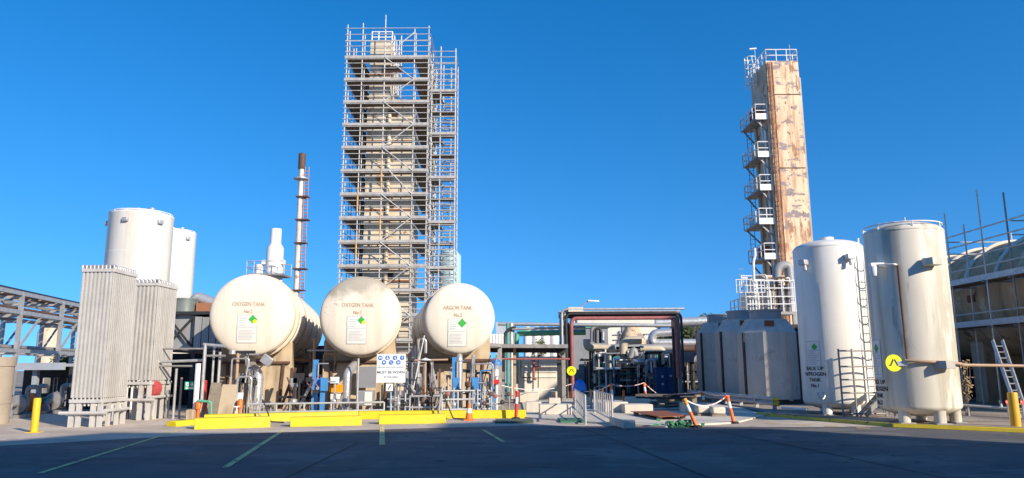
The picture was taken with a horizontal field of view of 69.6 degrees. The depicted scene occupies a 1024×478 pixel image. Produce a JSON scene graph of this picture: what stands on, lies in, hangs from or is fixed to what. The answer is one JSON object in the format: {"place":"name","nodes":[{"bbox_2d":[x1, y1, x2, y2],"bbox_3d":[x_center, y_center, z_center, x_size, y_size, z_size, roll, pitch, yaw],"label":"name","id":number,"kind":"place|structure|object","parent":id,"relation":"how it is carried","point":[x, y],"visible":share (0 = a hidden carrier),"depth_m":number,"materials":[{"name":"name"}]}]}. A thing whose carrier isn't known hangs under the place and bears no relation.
{"place":"outdoors","nodes":[
{"label":"outdoors","id":0,"kind":"place"},
{"bbox_2d":[0,285,79,396],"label":"pipe bridge","id":1,"kind":"structure","parent":0,"point":[43,318],"depth_m":44.48,"materials":[{"name":"metal"}]},
{"bbox_2d":[34,323,57,362],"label":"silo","id":2,"kind":"object","parent":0,"point":[48,332],"visible":0.21,"depth_m":68.62,"materials":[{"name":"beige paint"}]},
{"bbox_2d":[169,353,218,404],"bbox_3d":[-15.861,7.045,37.105,2.081,2.494,1.500,0,-10,0],"label":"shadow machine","id":3,"kind":"object","parent":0,"point":[184,373],"visible":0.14,"depth_m":36.42,"materials":[{"name":"metal"}]},
{"bbox_2d":[246,228,291,280],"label":"white exhaust column","id":4,"kind":"structure","parent":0,"point":[274,262],"depth_m":60.16,"materials":[{"name":"metal"}]},
{"bbox_2d":[277,373,321,410],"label":"pipe bank","id":5,"kind":"structure","parent":0,"point":[296,380],"depth_m":27.70,"materials":[{"name":"metal"}]},
{"bbox_2d":[358,390,374,408],"bbox_3d":[-5.848,6.476,29.363,0.647,0.838,0.530,0,-10,0],"label":"control cabinet","id":6,"kind":"object","parent":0,"point":[366,395],"visible":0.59,"depth_m":29.14,"materials":[{"name":"metal"}]},
{"bbox_2d":[420,333,490,408],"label":"tank pier","id":7,"kind":"structure","parent":0,"point":[483,352],"depth_m":31.07,"materials":[{"name":"beige concrete"}]},
{"bbox_2d":[0,413,957,445],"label":"concrete apron","id":8,"kind":"object","parent":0,"point":[54,428],"visible":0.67,"depth_m":21.70,"materials":[{"name":"concrete"}]},
{"bbox_2d":[0,357,16,423],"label":"concrete column","id":9,"kind":"structure","parent":8,"relation":"on","point":[7,368],"depth_m":23.94,"materials":[{"name":"concrete"}]},
{"bbox_2d":[10,385,37,417],"bbox_3d":[-18.185,5.904,26.739,1.450,1.186,0.920,0,-10,0],"label":"pump set","id":10,"kind":"object","parent":8,"relation":"on","point":[20,403],"visible":0.64,"depth_m":26.77,"materials":[{"name":"metal"}]},
{"bbox_2d":[24,398,42,432],"bbox_3d":[-13.282,4.915,20.525,0.323,0.940,0.323,0,-10,0],"label":"steel bollard","id":11,"kind":"object","parent":8,"relation":"on","point":[35,415],"visible":1,"depth_m":20.46,"materials":[{"name":"metal"}]},
{"bbox_2d":[23,384,47,414],"bbox_3d":[-19.059,6.254,28.709,1.450,1.186,0.920,0,-10,0],"label":"pump set","id":12,"kind":"object","parent":8,"relation":"on","point":[37,394],"visible":0.2,"depth_m":28.82,"materials":[{"name":"metal"}]},
{"bbox_2d":[58,264,137,426],"bbox_3d":[-12.969,3.357,23.318,1.434,4.969,1.595,0,-10,0],"label":"ambient vaporiser","id":13,"kind":"object","parent":8,"relation":"on","point":[103,346],"visible":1,"depth_m":22.85,"materials":[{"name":"metal"}]},
{"bbox_2d":[111,279,178,419],"bbox_3d":[-13.086,3.924,26.241,1.700,4.862,1.645,0,-10,0],"label":"ambient vaporiser","id":14,"kind":"object","parent":8,"relation":"on","point":[153,327],"visible":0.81,"depth_m":25.79,"materials":[{"name":"metal"}]},
{"bbox_2d":[145,381,161,419],"bbox_3d":[-12.457,5.601,25.549,0.520,1.332,0.284,-3,-10,16],"label":"hose reel","id":15,"kind":"object","parent":8,"relation":"on","point":[157,388],"visible":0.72,"depth_m":25.53,"materials":[{"name":"metal"}]},
{"bbox_2d":[126,343,225,418],"bbox_3d":[-11.740,4.988,25.862,3.538,2.622,1.016,-3,-10,16],"label":"pipe trestle","id":16,"kind":"object","parent":8,"relation":"on","point":[197,377],"visible":0.69,"depth_m":25.74,"materials":[{"name":"metal"}]},
{"bbox_2d":[206,383,221,413],"bbox_3d":[-10.189,5.541,25.089,0.370,1.266,0.359,0,-10,0],"label":"leaning board","id":17,"kind":"object","parent":8,"relation":"on","point":[214,394],"visible":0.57,"depth_m":25.13,"materials":[{"name":"wood"}]},
{"bbox_2d":[217,384,237,413],"bbox_3d":[-9.711,5.569,25.084,0.520,1.206,0.359,0,-10,0],"label":"leaning board","id":18,"kind":"object","parent":8,"relation":"on","point":[227,399],"visible":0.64,"depth_m":25.11,"materials":[{"name":"beige wood"}]},
{"bbox_2d":[194,416,270,429],"bbox_3d":[-8.242,5.424,21.756,2.081,0.310,0.545,3,-11,-19],"label":"wheel stop","id":19,"kind":"object","parent":8,"relation":"on","point":[231,422],"visible":1,"depth_m":21.54,"materials":[{"name":"yellow paint"}]},
{"bbox_2d":[229,349,258,413],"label":"pipe bank","id":20,"kind":"structure","parent":8,"relation":"on","point":[247,380],"depth_m":27.57,"materials":[{"name":"grey metal"}]},
{"bbox_2d":[249,356,263,408],"bbox_3d":[-9.995,5.639,28.431,0.435,2.215,1.373,8,-13,-38],"label":"lagged duct","id":21,"kind":"object","parent":8,"relation":"on","point":[259,376],"visible":0.57,"depth_m":27.98,"materials":[{"name":"silver metal"}]},
{"bbox_2d":[204,411,357,420],"bbox_3d":[-7.611,5.923,24.505,4.880,0.270,0.444,3,-10,-19],"label":"wheel stop","id":22,"kind":"object","parent":8,"relation":"on","point":[284,416],"visible":0.52,"depth_m":24.36,"materials":[{"name":"yellow paint"}]},
{"bbox_2d":[247,401,384,412],"bbox_3d":[-6.628,5.857,25.071,4.538,0.585,0.070,2,-10,-13],"label":"pipe rail","id":23,"kind":"object","parent":8,"relation":"on","point":[330,403],"visible":0.73,"depth_m":25.06,"materials":[{"name":"metal"}]},
{"bbox_2d":[306,360,328,409],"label":"blue column","id":24,"kind":"structure","parent":8,"relation":"on","point":[316,363],"depth_m":27.66,"materials":[{"name":"metal"}]},
{"bbox_2d":[313,376,335,409],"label":"blue column","id":25,"kind":"structure","parent":8,"relation":"on","point":[323,387],"depth_m":27.33,"materials":[{"name":"metal"}]},
{"bbox_2d":[290,415,361,426],"bbox_3d":[-5.645,5.536,22.388,2.090,0.280,0.495,2,-10,-13],"label":"wheel stop","id":26,"kind":"object","parent":8,"relation":"on","point":[312,421],"visible":1,"depth_m":22.19,"materials":[{"name":"yellow paint"}]},
{"bbox_2d":[341,358,359,409],"bbox_3d":[-6.411,5.814,29.282,0.392,2.128,1.249,-2,-10,8],"label":"lagged duct","id":27,"kind":"object","parent":8,"relation":"on","point":[351,368],"visible":0.82,"depth_m":28.76,"materials":[{"name":"silver metal"}]},
{"bbox_2d":[356,367,375,387],"bbox_3d":[-5.921,5.609,29.871,0.793,0.838,0.070,0,-10,0],"label":"gauge panel","id":28,"kind":"object","parent":27,"relation":"attached to","point":[367,377],"visible":0.79,"depth_m":29.83,"materials":[{"name":"grey paint"}]},
{"bbox_2d":[376,354,405,410],"bbox_3d":[-4.301,5.204,26.141,1.025,2.215,0.110,0,-10,0],"label":"safety sign","id":29,"kind":"object","parent":8,"relation":"on","point":[391,368],"visible":1,"depth_m":26.20,"materials":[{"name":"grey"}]},
{"bbox_2d":[392,335,426,409],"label":"pipe bank","id":30,"kind":"structure","parent":8,"relation":"on","point":[417,378],"depth_m":29.27,"materials":[{"name":"grey metal"}]},
{"bbox_2d":[379,413,445,423],"bbox_3d":[-3.135,5.659,23.165,2.075,0.280,0.495,2,-10,-11],"label":"wheel stop","id":31,"kind":"object","parent":8,"relation":"on","point":[411,418],"visible":1,"depth_m":22.96,"materials":[{"name":"yellow paint"}]},
{"bbox_2d":[419,380,434,409],"bbox_3d":[-3.117,5.818,26.977,0.560,1.283,0.187,0,-10,0],"label":"valve manifold","id":32,"kind":"object","parent":8,"relation":"on","point":[431,393],"visible":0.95,"depth_m":26.97,"materials":[{"name":"grey metal"}]},
{"bbox_2d":[423,361,450,409],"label":"pipe bank","id":33,"kind":"structure","parent":8,"relation":"on","point":[437,385],"depth_m":27.95,"materials":[{"name":"grey metal"}]},
{"bbox_2d":[359,410,525,418],"bbox_3d":[-2.379,6.048,25.377,5.708,0.270,0.444,0,-10,-2],"label":"wheel stop","id":34,"kind":"object","parent":8,"relation":"on","point":[462,414],"visible":0.71,"depth_m":25.22,"materials":[{"name":"yellow paint"}]},
{"bbox_2d":[446,357,466,408],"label":"blue column","id":35,"kind":"structure","parent":8,"relation":"on","point":[455,381],"depth_m":28.41,"materials":[{"name":"metal"}]},
{"bbox_2d":[441,390,489,409],"bbox_3d":[-1.656,5.883,26.382,1.801,0.935,0.070,2,-10,-13],"label":"pipe rail","id":36,"kind":"object","parent":8,"relation":"on","point":[458,399],"visible":0.66,"depth_m":26.38,"materials":[{"name":"metal"}]},
{"bbox_2d":[463,355,497,409],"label":"pipe bank","id":37,"kind":"structure","parent":8,"relation":"on","point":[471,369],"depth_m":28.14,"materials":[{"name":"grey metal"}]},
{"bbox_2d":[808,417,892,426],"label":"edging kerb","id":38,"kind":"structure","parent":8,"relation":"on","point":[883,424],"depth_m":21.98,"materials":[{"name":"yellow paint"}]},
{"bbox_2d":[2,368,985,445],"bbox_3d":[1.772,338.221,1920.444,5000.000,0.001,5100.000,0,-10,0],"label":"ground","id":39,"kind":"structure","parent":0,"point":[19,383],"depth_m":36.85,"materials":[{"name":"concrete"}]},
{"bbox_2d":[15,363,90,409],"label":"open shed","id":40,"kind":"structure","parent":39,"relation":"on","point":[35,373],"depth_m":31.38,"materials":[{"name":"metal"}]},
{"bbox_2d":[40,383,70,413],"bbox_3d":[-18.721,6.425,29.694,1.450,1.186,0.920,0,-10,0],"label":"pump set","id":41,"kind":"object","parent":39,"relation":"on","point":[53,402],"visible":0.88,"depth_m":29.70,"materials":[{"name":"metal"}]},
{"bbox_2d":[104,208,174,409],"bbox_3d":[-17.466,3.141,33.927,2.863,9.104,2.922,0,-10,0],"label":"upright tank","id":42,"kind":"object","parent":39,"relation":"on","point":[139,240],"visible":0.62,"depth_m":33.38,"materials":[{"name":"metal"}]},
{"bbox_2d":[169,227,196,380],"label":"upright tank","id":43,"kind":"object","parent":39,"relation":"on","point":[183,259],"visible":0.31,"depth_m":43.74,"materials":[{"name":"metal"}]},
{"bbox_2d":[163,292,221,407],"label":"braced plant block","id":44,"kind":"structure","parent":39,"relation":"on","point":[192,329],"depth_m":33.69,"materials":[{"name":"metal"}]},
{"bbox_2d":[220,342,294,408],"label":"tank pier","id":45,"kind":"structure","parent":39,"relation":"on","point":[276,373],"depth_m":29.63,"materials":[{"name":"beige concrete"}]},
{"bbox_2d":[209,274,321,358],"bbox_3d":[-11.330,4.164,35.550,3.356,3.356,15.153,1,-10,-10],"label":"horizontal tank","id":46,"kind":"object","parent":45,"relation":"on","point":[261,315],"visible":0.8,"depth_m":28.40,"materials":[{"name":"metal"}]},
{"bbox_2d":[173,350,322,361],"bbox_3d":[-10.564,4.886,30.626,7.571,0.632,0.120,0,-10,0],"label":"overhead pipe","id":47,"kind":"object","parent":46,"relation":"attached to","point":[217,352],"visible":0.45,"depth_m":30.60,"materials":[{"name":"grey metal"}]},
{"bbox_2d":[291,153,309,300],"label":"flare stack","id":48,"kind":"object","parent":39,"relation":"on","point":[301,179],"visible":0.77,"depth_m":93.46,"materials":[{"name":"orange metal"}]},
{"bbox_2d":[295,348,311,400],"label":"tank pier","id":49,"kind":"structure","parent":39,"relation":"on","point":[303,367],"depth_m":37.57,"materials":[{"name":"beige concrete"}]},
{"bbox_2d":[304,338,336,409],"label":"pipe bank","id":50,"kind":"structure","parent":39,"relation":"on","point":[314,350],"depth_m":30.19,"materials":[{"name":"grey metal"}]},
{"bbox_2d":[324,338,396,409],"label":"tank pier","id":51,"kind":"structure","parent":39,"relation":"on","point":[343,362],"depth_m":30.32,"materials":[{"name":"beige concrete"}]},
{"bbox_2d":[337,15,438,367],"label":"tube scaffold","id":52,"kind":"object","parent":39,"relation":"on","point":[361,83],"visible":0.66,"depth_m":60.64,"materials":[{"name":"metal"}]},
{"bbox_2d":[358,31,419,390],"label":"distillation column","id":53,"kind":"structure","parent":39,"relation":"on","point":[391,184],"depth_m":60.76,"materials":[{"name":"metal"}]},
{"bbox_2d":[428,46,458,297],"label":"stair scaffold","id":54,"kind":"object","parent":39,"relation":"on","point":[434,179],"visible":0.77,"depth_m":60.81,"materials":[{"name":"metal"}]},
{"bbox_2d":[439,250,460,288],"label":"pale blue vessel","id":55,"kind":"object","parent":39,"relation":"on","point":[458,268],"visible":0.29,"depth_m":65.82,"materials":[{"name":"paint"}]},
{"bbox_2d":[456,353,462,407],"bbox_3d":[-2.119,5.700,29.541,0.273,2.391,0.432,2,-10,-11],"label":"lagged duct","id":56,"kind":"object","parent":39,"relation":"on","point":[460,366],"visible":0.66,"depth_m":29.39,"materials":[{"name":"silver metal"}]},
{"bbox_2d":[490,334,504,400],"bbox_3d":[-0.870,6.750,38.681,1.068,3.464,0.670,0,-10,0],"label":"sign","id":57,"kind":"object","parent":39,"relation":"on","point":[496,338],"visible":0.42,"depth_m":38.62,"materials":[{"name":"white metal"}]},
{"bbox_2d":[516,353,556,396],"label":"panel wall","id":58,"kind":"structure","parent":39,"relation":"on","point":[537,374],"depth_m":43.22,"materials":[{"name":"white paint"}]},
{"bbox_2d":[490,322,670,405],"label":"pipe gantry","id":59,"kind":"object","parent":39,"relation":"on","point":[514,348],"visible":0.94,"depth_m":41.35,"materials":[{"name":"silver metal"}]},
{"bbox_2d":[570,327,607,394],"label":"grey building","id":60,"kind":"structure","parent":39,"relation":"on","point":[581,359],"depth_m":49.38,"materials":[{"name":"paint"}]},
{"bbox_2d":[591,349,620,395],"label":"process skid","id":61,"kind":"object","parent":39,"relation":"on","point":[605,369],"visible":0.99,"depth_m":44.41,"materials":[{"name":"metal"}]},
{"bbox_2d":[616,346,644,395],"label":"process skid","id":62,"kind":"object","parent":39,"relation":"on","point":[630,373],"visible":0.48,"depth_m":45.48,"materials":[{"name":"metal"}]},
{"bbox_2d":[619,327,645,355],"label":"stepped vessel","id":63,"kind":"object","parent":39,"relation":"on","point":[631,331],"visible":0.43,"depth_m":58.98,"materials":[{"name":"beige paint"}]},
{"bbox_2d":[583,317,706,389],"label":"lagged header","id":64,"kind":"object","parent":39,"relation":"on","point":[659,343],"visible":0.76,"depth_m":46.04,"materials":[{"name":"silver metal"}]},
{"bbox_2d":[639,350,672,396],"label":"process skid","id":65,"kind":"object","parent":39,"relation":"on","point":[647,379],"visible":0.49,"depth_m":43.41,"materials":[{"name":"metal"}]},
{"bbox_2d":[653,367,673,393],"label":"blue cabinet","id":66,"kind":"object","parent":39,"relation":"on","point":[663,380],"visible":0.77,"depth_m":41.80,"materials":[{"name":"metal"}]},
{"bbox_2d":[730,248,796,323],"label":"platform structure","id":67,"kind":"object","parent":39,"relation":"on","point":[775,289],"visible":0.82,"depth_m":54.41,"materials":[{"name":"metal"}]},
{"bbox_2d":[0,426,1023,477],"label":"asphalt yard","id":68,"kind":"structure","parent":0,"point":[519,452],"depth_m":14.65,"materials":[{"name":"asphalt"}]},
{"bbox_2d":[38,429,182,472],"bbox_3d":[-8.716,4.706,16.797,0.100,0.001,9.237,1,-10,-10],"label":"road marking","id":69,"kind":"object","parent":68,"relation":"on","point":[105,452],"visible":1,"depth_m":15.15,"materials":[{"name":"white paint"}]},
{"bbox_2d":[223,430,284,466],"bbox_3d":[-5.730,4.688,16.785,0.120,0.001,7.973,1,-10,-10],"label":"road marking","id":70,"kind":"object","parent":68,"relation":"on","point":[234,461],"visible":1,"depth_m":15.56,"materials":[{"name":"white paint"}]},
{"bbox_2d":[609,416,635,428],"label":"kerb slab","id":71,"kind":"structure","parent":68,"relation":"on","point":[622,422],"depth_m":20.92,"materials":[{"name":"concrete"}]},
{"bbox_2d":[653,419,704,427],"bbox_3d":[4.783,5.332,21.188,1.500,0.334,0.642,0,-10,0],"label":"green netting","id":72,"kind":"object","parent":68,"relation":"on","point":[682,423],"visible":0.91,"depth_m":21.09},
{"bbox_2d":[893,423,1023,432],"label":"edging kerb","id":73,"kind":"structure","parent":68,"relation":"on","point":[967,428],"depth_m":19.68,"materials":[{"name":"concrete"}]},
{"bbox_2d":[0,0,1023,370],"label":"sky","id":74,"kind":"structure","parent":0,"point":[602,145],"materials":[{"name":"blue"}]},
{"bbox_2d":[569,318,657,357],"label":"white building","id":75,"kind":"structure","parent":0,"point":[614,334],"depth_m":62.62,"materials":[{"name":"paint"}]},
{"bbox_2d":[522,399,766,426],"bbox_3d":[4.946,7.039,30.616,8.929,0.050,19.398,0,-10,0],"label":"construction pad","id":76,"kind":"object","parent":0,"point":[741,414],"visible":0.48,"depth_m":24.95,"materials":[{"name":"concrete"}]},
{"bbox_2d":[519,392,538,402],"bbox_3d":[0.834,7.769,36.115,0.926,0.454,1.000,0,-10,0],"label":"concrete block","id":77,"kind":"object","parent":76,"relation":"on","point":[524,397],"depth_m":35.63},
{"bbox_2d":[539,403,571,414],"bbox_3d":[1.563,6.163,26.686,1.159,0.355,0.800,0,-10,0],"label":"concrete block","id":78,"kind":"object","parent":76,"relation":"on","point":[555,409],"depth_m":26.30,"materials":[{"name":"concrete"}]},
{"bbox_2d":[574,389,587,424],"bbox_3d":[2.317,5.675,25.228,0.165,0.905,6.255,-1,-10,2],"label":"handrail panel","id":79,"kind":"object","parent":76,"relation":"on","point":[579,396],"visible":0.88,"depth_m":24.45,"materials":[{"name":"metal"}]},
{"bbox_2d":[593,390,612,424],"bbox_3d":[3.017,5.561,24.597,0.161,0.905,5.077,0,-10,0],"label":"handrail panel","id":80,"kind":"object","parent":76,"relation":"on","point":[603,395],"visible":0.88,"depth_m":24.36,"materials":[{"name":"metal"}]},
{"bbox_2d":[558,307,685,398],"bbox_3d":[5.942,6.228,40.122,6.731,4.920,2.000,0,-10,0],"label":"pipe portal","id":81,"kind":"object","parent":76,"relation":"on","point":[674,315],"visible":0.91,"depth_m":39.52,"materials":[{"name":"metal"}]},
{"bbox_2d":[621,403,652,412],"bbox_3d":[4.615,6.259,27.213,1.031,0.316,0.900,0,-10,0],"label":"concrete block","id":82,"kind":"object","parent":76,"relation":"on","point":[627,407],"depth_m":26.79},
{"bbox_2d":[630,411,687,419],"bbox_3d":[5.059,5.922,24.736,1.322,0.120,3.029,1,-10,-8],"label":"rusted steel plate","id":83,"kind":"object","parent":76,"relation":"on","point":[658,414],"visible":0.97,"depth_m":24.64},
{"bbox_2d":[636,394,694,407],"bbox_3d":[6.213,6.435,29.217,2.492,0.553,1.387,0,-10,0],"label":"timber pile","id":84,"kind":"object","parent":76,"relation":"on","point":[674,400],"visible":0.71,"depth_m":29.32,"materials":[{"name":"wood"}]},
{"bbox_2d":[693,405,726,416],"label":"concrete block","id":85,"kind":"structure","parent":76,"relation":"on","point":[716,411],"depth_m":25.18,"materials":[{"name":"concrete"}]},
{"bbox_2d":[740,45,812,323],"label":"rusty tower","id":86,"kind":"structure","parent":0,"point":[781,194],"depth_m":62.52,"materials":[{"name":"metal"}]},
{"bbox_2d":[705,397,1023,427],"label":"gravel strip","id":87,"kind":"object","parent":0,"point":[987,417],"visible":0.4,"depth_m":25.14,"materials":[{"name":"gravel"}]},
{"bbox_2d":[681,352,696,389],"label":"hopper","id":88,"kind":"object","parent":87,"relation":"on","point":[690,358],"visible":0.61,"depth_m":44.08,"materials":[{"name":"grey paint"}]},
{"bbox_2d":[681,359,697,392],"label":"process skid","id":89,"kind":"object","parent":87,"relation":"on","point":[687,375],"visible":0.2,"depth_m":45.28,"materials":[{"name":"metal"}]},
{"bbox_2d":[695,314,726,397],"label":"grey vessel","id":90,"kind":"object","parent":87,"relation":"on","point":[706,361],"visible":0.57,"depth_m":40.02,"materials":[{"name":"paint"}]},
{"bbox_2d":[714,310,748,393],"bbox_3d":[11.749,5.921,37.371,2.593,4.515,2.593,0,-10,0],"label":"grey vessel","id":91,"kind":"object","parent":87,"relation":"on","point":[725,352],"visible":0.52,"depth_m":36.77,"materials":[{"name":"paint"}]},
{"bbox_2d":[687,390,779,409],"bbox_3d":[9.790,7.277,33.501,0.149,0.528,10.565,1,-10,-6],"label":"guard rail","id":92,"kind":"object","parent":87,"relation":"on","point":[773,402],"visible":0.71,"depth_m":31.61,"materials":[{"name":"metal"}]},
{"bbox_2d":[735,309,803,403],"bbox_3d":[11.846,5.456,34.102,2.593,4.301,2.593,0,-10,0],"label":"grey vessel","id":93,"kind":"object","parent":87,"relation":"on","point":[767,352],"visible":0.96,"depth_m":33.15,"materials":[{"name":"paint"}]},
{"bbox_2d":[792,237,875,415],"bbox_3d":[11.581,3.061,26.537,2.416,6.310,2.490,-5,-11,24],"label":"nitrogen tank","id":94,"kind":"object","parent":87,"relation":"on","point":[832,308],"visible":0.92,"depth_m":25.66,"materials":[{"name":"metal"}]},
{"bbox_2d":[837,349,886,416],"bbox_3d":[11.744,4.807,24.690,1.497,2.232,0.070,0,-10,0],"label":"tube barrier","id":95,"kind":"object","parent":87,"relation":"on","point":[854,386],"visible":0.68,"depth_m":24.67,"materials":[{"name":"metal"}]},
{"bbox_2d":[862,220,967,424],"bbox_3d":[12.222,2.491,22.500,2.333,6.034,2.391,-9,-13,41],"label":"nitrogen tank","id":96,"kind":"object","parent":87,"relation":"on","point":[916,252],"visible":1,"depth_m":21.65,"materials":[{"name":"metal"}]},
{"bbox_2d":[885,354,907,371],"bbox_3d":[11.232,3.634,21.573,0.626,0.490,0.361,-2,-10,11],"label":"pedestrian sign","id":97,"kind":"object","parent":96,"relation":"attached to","point":[893,362],"visible":1,"depth_m":21.45,"materials":[{"name":"yellow"}]},
{"bbox_2d":[897,265,907,358],"bbox_3d":[11.481,2.174,21.640,0.055,2.861,0.055,4,-11,-22],"label":"brown conduit","id":98,"kind":"object","parent":96,"relation":"attached to","point":[902,313],"visible":1,"depth_m":21.62,"materials":[{"name":"orange metal"}]},
{"bbox_2d":[905,359,1023,366],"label":"wrap pipe","id":99,"kind":"object","parent":96,"relation":"attached to","point":[967,365],"visible":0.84,"depth_m":21.86,"materials":[{"name":"metal"}]},
{"bbox_2d":[904,190,1023,404],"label":"tube scaffold","id":100,"kind":"object","parent":87,"relation":"on","point":[986,278],"visible":0.56,"depth_m":30.05,"materials":[{"name":"metal"}]},
{"bbox_2d":[960,360,974,414],"bbox_3d":[15.448,5.043,25.104,0.514,1.879,0.483,0,-10,0],"label":"dried plant","id":101,"kind":"object","parent":87,"relation":"on","point":[967,390],"visible":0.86,"depth_m":25.01,"materials":[{"name":"brown plant"}]},
{"bbox_2d":[967,357,975,396],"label":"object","id":102,"kind":"structure","parent":87,"relation":"on","point":[971,374],"depth_m":39.08,"materials":[{"name":"metal"}]},
{"bbox_2d":[970,342,1023,402],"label":"tank saddle","id":103,"kind":"object","parent":87,"relation":"on","point":[989,378],"visible":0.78,"depth_m":32.98,"materials":[{"name":"metal"}]},
{"bbox_2d":[991,339,1023,418],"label":"extension ladder","id":104,"kind":"object","parent":87,"relation":"on","point":[1013,376],"visible":0.78,"depth_m":24.91,"materials":[{"name":"silver metal"}]},
{"bbox_2d":[1005,392,1020,427],"bbox_3d":[13.858,4.723,20.311,0.425,0.964,0.425,0,-10,0],"label":"steel bollard","id":105,"kind":"object","parent":87,"relation":"on","point":[1014,409],"visible":0.82,"depth_m":20.23,"materials":[{"name":"metal"}]},
{"bbox_2d":[858,394,895,416],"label":"access steps","id":106,"kind":"structure","parent":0,"point":[867,409],"depth_m":24.32,"materials":[{"name":"metal"}]},
{"bbox_2d":[947,236,1023,357],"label":"horizontal tank","id":107,"kind":"object","parent":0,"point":[1002,295],"visible":0.34,"depth_m":31.99,"materials":[{"name":"metal"}]},
{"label":"tank pier","id":108,"kind":"object","parent":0,"visible":0},
{"bbox_2d":[320,277,401,357],"bbox_3d":[-7.296,4.261,36.295,3.335,3.335,14.650,1,-10,-10],"label":"horizontal tank","id":109,"kind":"object","parent":108,"relation":"on","point":[360,317],"visible":0.94,"depth_m":29.30,"materials":[{"name":"metal"}]},
{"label":"tank pier","id":110,"kind":"object","parent":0,"visible":0},
{"bbox_2d":[411,283,494,355],"bbox_3d":[-3.244,4.319,36.187,3.018,3.018,13.590,1,-10,-10],"label":"horizontal tank","id":111,"kind":"object","parent":110,"relation":"on","point":[453,319],"visible":0.91,"depth_m":29.71,"materials":[{"name":"metal"}]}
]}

